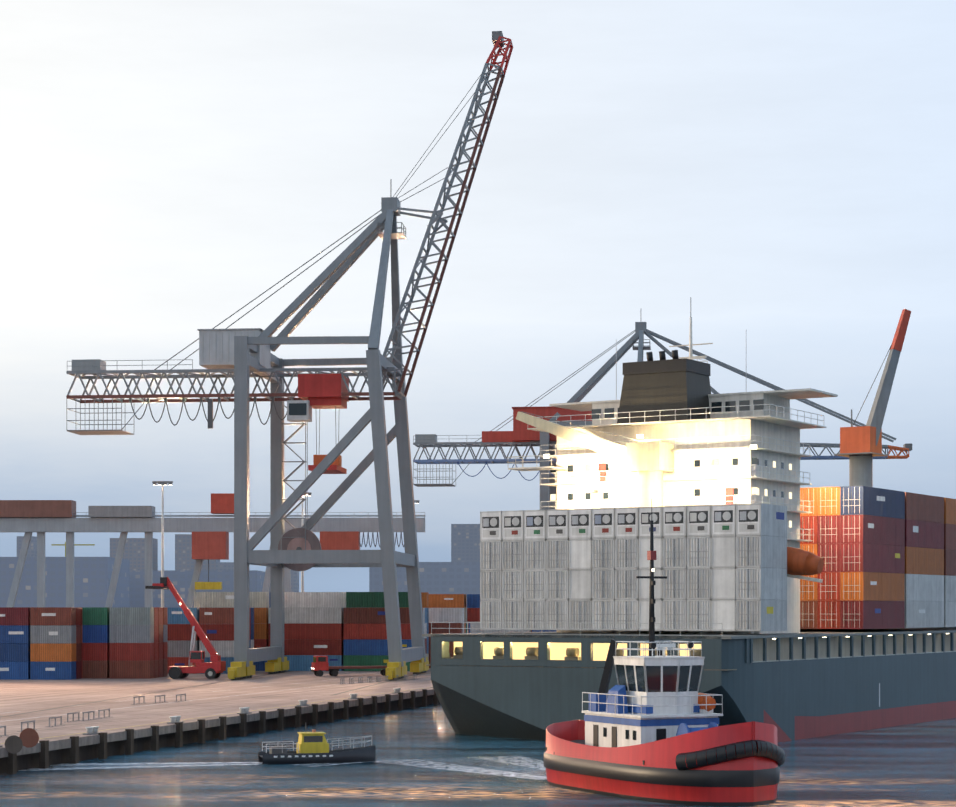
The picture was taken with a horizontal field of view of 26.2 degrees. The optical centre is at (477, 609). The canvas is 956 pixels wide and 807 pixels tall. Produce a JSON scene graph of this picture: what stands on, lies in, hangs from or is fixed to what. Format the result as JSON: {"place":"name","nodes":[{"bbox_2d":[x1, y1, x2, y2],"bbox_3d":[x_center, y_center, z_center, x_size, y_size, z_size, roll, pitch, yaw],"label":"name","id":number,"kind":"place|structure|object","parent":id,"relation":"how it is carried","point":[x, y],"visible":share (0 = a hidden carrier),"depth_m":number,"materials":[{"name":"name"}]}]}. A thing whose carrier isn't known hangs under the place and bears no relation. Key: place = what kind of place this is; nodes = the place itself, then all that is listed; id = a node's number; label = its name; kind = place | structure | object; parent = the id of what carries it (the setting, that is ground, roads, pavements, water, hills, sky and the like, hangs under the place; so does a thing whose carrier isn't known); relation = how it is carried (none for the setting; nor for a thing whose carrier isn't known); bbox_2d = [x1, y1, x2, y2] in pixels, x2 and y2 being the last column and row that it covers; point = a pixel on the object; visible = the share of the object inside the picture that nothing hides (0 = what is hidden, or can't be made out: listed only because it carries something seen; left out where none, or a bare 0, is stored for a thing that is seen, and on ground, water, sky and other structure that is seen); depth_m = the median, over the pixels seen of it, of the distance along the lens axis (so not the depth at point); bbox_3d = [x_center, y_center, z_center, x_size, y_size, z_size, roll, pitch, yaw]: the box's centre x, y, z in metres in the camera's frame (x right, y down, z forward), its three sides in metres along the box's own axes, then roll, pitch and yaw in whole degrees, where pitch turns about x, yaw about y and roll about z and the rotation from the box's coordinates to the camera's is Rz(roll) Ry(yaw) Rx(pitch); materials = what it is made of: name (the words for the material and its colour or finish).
{"place":"outdoors","nodes":[
{"label":"outdoors","id":0,"kind":"place"},
{"bbox_2d":[0,668,439,773],"bbox_3d":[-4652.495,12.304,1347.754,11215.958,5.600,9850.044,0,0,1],"label":"quay ground","id":1,"kind":"structure","parent":0,"point":[29,695],"depth_m":218.62,"materials":[{"name":"concrete"}]},
{"bbox_2d":[145,577,225,678],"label":"reach stacker","id":2,"kind":"object","parent":1,"relation":"on","point":[215,667],"visible":1,"depth_m":300.75,"materials":[{"name":"paint"}]},
{"bbox_2d":[0,674,415,753],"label":"quay barriers and reels","id":3,"kind":"object","parent":1,"relation":"on","point":[28,737],"visible":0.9,"depth_m":163.97,"materials":[{"name":"paint"}]},
{"bbox_2d":[0,493,424,607],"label":"wide span gantry","id":4,"kind":"object","parent":1,"relation":"on","point":[210,538],"visible":0.73,"depth_m":436.56,"materials":[{"name":"metal"}]},
{"bbox_2d":[0,670,430,743],"bbox_3d":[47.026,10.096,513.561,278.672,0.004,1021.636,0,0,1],"label":"quay markings and rails","id":5,"kind":"object","parent":1,"relation":"on","point":[200,699],"visible":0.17,"depth_m":239.19,"materials":[{"name":"metal"}]},
{"bbox_2d":[0,592,556,679],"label":"shipping containers","id":6,"kind":"object","parent":1,"relation":"on","point":[72,643],"visible":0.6,"depth_m":324.82,"materials":[{"name":"metal"}]},
{"bbox_2d":[152,481,419,606],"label":"mast lights","id":7,"kind":"object","parent":1,"relation":"on","point":[162,483],"visible":0.29,"depth_m":364.72,"materials":[{"name":"paint"}]},
{"bbox_2d":[66,31,512,680],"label":"quay crane","id":8,"kind":"object","parent":1,"relation":"on","point":[240,357],"visible":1,"depth_m":310.57,"materials":[{"name":"metal"}]},
{"bbox_2d":[311,656,386,675],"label":"terminal truck","id":9,"kind":"object","parent":1,"relation":"on","point":[319,665],"visible":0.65,"depth_m":311.52,"materials":[{"name":"paint"}]},
{"bbox_2d":[413,322,911,509],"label":"quay crane","id":10,"kind":"object","parent":1,"relation":"on","point":[520,435],"visible":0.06,"depth_m":444.86,"materials":[{"name":"metal"}]},
{"bbox_2d":[0,524,479,607],"bbox_3d":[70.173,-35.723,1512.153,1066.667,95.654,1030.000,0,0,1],"label":"city skyline","id":11,"kind":"structure","parent":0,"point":[459,573],"depth_m":1097.99,"materials":[{"name":"paint"}]},
{"bbox_2d":[0,703,955,806],"bbox_3d":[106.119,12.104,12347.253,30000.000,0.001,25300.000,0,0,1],"label":"water","id":12,"kind":"structure","parent":0,"point":[911,765],"depth_m":150.06,"materials":[{"name":"liquid"}]},
{"bbox_2d":[22,756,546,779],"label":"wake foam patches","id":13,"kind":"object","parent":12,"relation":"on","point":[461,766],"visible":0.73,"depth_m":158.28,"materials":[{"name":"white liquid"}]},
{"bbox_2d":[258,722,375,764],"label":"small workboat","id":14,"kind":"object","parent":12,"relation":"on","point":[312,747],"visible":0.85,"depth_m":161.85,"materials":[{"name":"paint"}]},
{"bbox_2d":[544,499,785,805],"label":"tugboat","id":15,"kind":"object","parent":12,"relation":"on","point":[648,728],"visible":0.98,"depth_m":133.83,"materials":[{"name":"paint"}]},
{"bbox_2d":[422,297,955,741],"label":"container ship","id":16,"kind":"object","parent":12,"relation":"on","point":[663,431],"visible":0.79,"depth_m":198.99,"materials":[{"name":"paint"}]},
{"bbox_2d":[480,486,955,630],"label":"shipping containers","id":17,"kind":"object","parent":16,"relation":"on","point":[888,556],"visible":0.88,"depth_m":198.60,"materials":[{"name":"metal"}]},
{"bbox_2d":[0,0,955,591],"label":"sky","id":18,"kind":"structure","parent":0,"point":[786,169],"materials":[{"name":"white"}]}
]}

